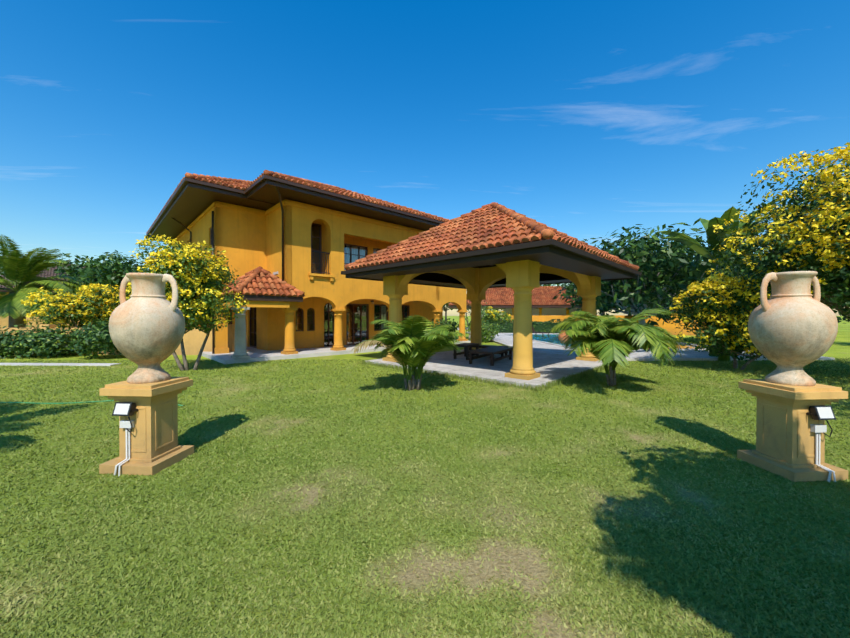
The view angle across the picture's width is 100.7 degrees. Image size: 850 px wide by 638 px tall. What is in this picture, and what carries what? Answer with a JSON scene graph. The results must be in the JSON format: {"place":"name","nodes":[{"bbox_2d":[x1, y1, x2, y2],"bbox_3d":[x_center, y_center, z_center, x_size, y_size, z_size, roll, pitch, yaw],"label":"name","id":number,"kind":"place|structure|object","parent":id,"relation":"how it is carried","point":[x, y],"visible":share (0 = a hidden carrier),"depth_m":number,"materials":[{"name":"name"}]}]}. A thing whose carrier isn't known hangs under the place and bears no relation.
{"place":"outdoors","nodes":[
{"label":"outdoors","id":0,"kind":"place"},
{"bbox_2d":[0,340,849,637],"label":"lawn","id":1,"kind":"structure","parent":0,"point":[514,556],"depth_m":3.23,"materials":[{"name":"green plant"}]},
{"bbox_2d":[20,283,126,327],"bbox_3d":[-16.454,-0.067,16.976,4.024,3.356,3.936,0,1,-1],"label":"flowering bush","id":2,"kind":"object","parent":1,"relation":"on","point":[76,308],"visible":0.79,"depth_m":16.07,"materials":[{"name":"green plant"}]},
{"bbox_2d":[99,273,193,475],"bbox_3d":[-3.123,0.565,3.987,0.701,2.149,0.679,0,1,-1],"label":"urn","id":3,"kind":"object","parent":1,"relation":"on","point":[146,325],"visible":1,"depth_m":3.81,"materials":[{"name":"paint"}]},
{"bbox_2d":[116,235,248,370],"bbox_3d":[-7.094,-0.408,10.646,3.147,4.102,3.386,0,1,-1],"label":"yellow tree","id":4,"kind":"object","parent":1,"relation":"on","point":[202,281],"visible":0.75,"depth_m":10.04,"materials":[{"name":"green plant"}]},
{"bbox_2d":[146,170,470,363],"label":"house","id":5,"kind":"structure","parent":1,"relation":"on","point":[291,246],"depth_m":15.17,"materials":[{"name":"yellow paint"}]},
{"bbox_2d":[353,315,465,390],"bbox_3d":[-0.322,0.780,7.996,2.543,1.753,2.615,0,1,-1],"label":"palm","id":6,"kind":"object","parent":1,"relation":"on","point":[415,345],"visible":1,"depth_m":7.61,"materials":[{"name":"green plant"}]},
{"bbox_2d":[428,318,458,339],"bbox_3d":[0.724,0.741,19.462,2.214,1.640,2.514,0,1,-1],"label":"bush","id":7,"kind":"object","parent":1,"relation":"on","point":[445,322],"visible":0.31,"depth_m":18.95,"materials":[{"name":"green plant"}]},
{"bbox_2d":[465,321,503,342],"bbox_3d":[3.876,0.812,23.005,2.460,1.442,2.729,0,1,37],"label":"bush","id":8,"kind":"object","parent":1,"relation":"on","point":[488,332],"visible":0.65,"depth_m":22.19,"materials":[{"name":"green plant"}]},
{"bbox_2d":[341,202,641,389],"bbox_3d":[2.378,-1.256,12.301,7.474,5.630,7.474,1,1,43],"label":"gazebo","id":9,"kind":"object","parent":1,"relation":"on","point":[477,253],"visible":0.94,"depth_m":10.36,"materials":[{"name":"tile"}]},
{"bbox_2d":[550,309,683,385],"bbox_3d":[4.393,0.705,8.317,3.044,1.898,3.086,0,1,-1],"label":"palm","id":10,"kind":"object","parent":1,"relation":"on","point":[612,340],"visible":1,"depth_m":7.76,"materials":[{"name":"green plant"}]},
{"bbox_2d":[465,330,834,360],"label":"pool deck","id":11,"kind":"structure","parent":1,"relation":"on","point":[546,344],"depth_m":15.92,"materials":[{"name":"grey stone"}]},
{"bbox_2d":[486,319,649,332],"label":"hedge","id":12,"kind":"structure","parent":11,"relation":"on","point":[545,326],"depth_m":31.76,"materials":[{"name":"green plant"}]},
{"bbox_2d":[552,219,780,325],"bbox_3d":[12.382,-1.777,19.468,10.770,6.758,10.964,0,1,29],"label":"tree","id":13,"kind":"object","parent":1,"relation":"on","point":[671,270],"visible":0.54,"depth_m":17.23,"materials":[{"name":"green plant"}]},
{"bbox_2d":[658,193,791,361],"bbox_3d":[10.863,-1.327,13.173,3.934,5.756,4.838,0,1,22],"label":"banana plant","id":14,"kind":"object","parent":1,"relation":"on","point":[691,242],"visible":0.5,"depth_m":12.59,"materials":[{"name":"green plant"}]},
{"bbox_2d":[662,266,828,369],"bbox_3d":[9.790,-0.004,11.180,4.241,3.317,3.971,0,1,-1],"label":"flowering bush","id":15,"kind":"object","parent":1,"relation":"on","point":[707,301],"visible":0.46,"depth_m":10.59,"materials":[{"name":"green plant"}]},
{"bbox_2d":[705,142,849,323],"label":"yellow tree","id":16,"kind":"object","parent":1,"relation":"on","point":[820,224],"visible":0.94,"depth_m":8.86,"materials":[{"name":"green plant"}]},
{"bbox_2d":[737,271,847,481],"bbox_3d":[3.983,0.566,3.844,0.704,2.149,0.679,0,1,-1],"label":"urn","id":17,"kind":"object","parent":1,"relation":"on","point":[792,327],"visible":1,"depth_m":3.67,"materials":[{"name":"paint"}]},
{"bbox_2d":[0,0,849,315],"label":"sky","id":18,"kind":"structure","parent":0,"point":[582,119],"materials":[{"name":"blue"}]},
{"bbox_2d":[443,316,849,355],"bbox_3d":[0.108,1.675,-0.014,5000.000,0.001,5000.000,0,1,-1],"label":"boundary wall","id":19,"kind":"structure","parent":0,"point":[840,345],"depth_m":27.02,"materials":[{"name":"yellow paint"}]},
{"bbox_2d":[0,235,96,327],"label":"date palm","id":20,"kind":"object","parent":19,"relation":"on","point":[22,273],"visible":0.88,"depth_m":18.04,"materials":[{"name":"green plant"}]},
{"bbox_2d":[0,319,123,359],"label":"hedge","id":21,"kind":"object","parent":19,"relation":"on","point":[96,340],"visible":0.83,"depth_m":13.66,"materials":[{"name":"green plant"}]},
{"bbox_2d":[45,253,144,300],"bbox_3d":[-31.742,-2.684,35.273,7.444,8.176,8.583,0,1,27],"label":"tree","id":22,"kind":"object","parent":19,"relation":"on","point":[70,270],"visible":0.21,"depth_m":32.94,"materials":[{"name":"green plant"}]},
{"bbox_2d":[72,250,156,298],"bbox_3d":[-24.370,-2.046,30.090,6.866,6.996,7.284,0,1,-1],"label":"tree","id":23,"kind":"object","parent":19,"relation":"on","point":[116,272],"visible":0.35,"depth_m":28.07,"materials":[{"name":"green plant"}]},
{"bbox_2d":[0,264,749,405],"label":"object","id":24,"kind":"object","parent":19,"relation":"on","point":[545,307],"visible":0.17,"depth_m":34.41,"materials":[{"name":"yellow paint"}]},
{"bbox_2d":[443,290,466,320],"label":"tree","id":25,"kind":"object","parent":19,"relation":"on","point":[445,308],"depth_m":59.96,"materials":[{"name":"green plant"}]},
{"bbox_2d":[448,295,489,339],"bbox_3d":[3.308,-0.349,24.143,3.226,3.751,2.678,0,1,-14],"label":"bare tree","id":26,"kind":"object","parent":19,"relation":"on","point":[470,314],"visible":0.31,"depth_m":24.45,"materials":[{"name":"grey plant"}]},
{"bbox_2d":[481,306,513,323],"bbox_3d":[6.629,0.064,33.976,4.344,2.728,4.042,0,1,-1],"label":"bush","id":27,"kind":"object","parent":19,"relation":"on","point":[492,314],"visible":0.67,"depth_m":33.30,"materials":[{"name":"green plant"}]},
{"bbox_2d":[561,281,620,314],"bbox_3d":[15.571,-1.781,29.428,7.366,6.469,6.784,-1,1,-45],"label":"tree","id":28,"kind":"object","parent":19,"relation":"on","point":[576,286],"visible":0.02,"depth_m":29.94,"materials":[{"name":"green plant"}]},
{"bbox_2d":[821,269,849,309],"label":"tree","id":29,"kind":"object","parent":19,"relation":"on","point":[846,303],"depth_m":32.63,"materials":[{"name":"green plant"}]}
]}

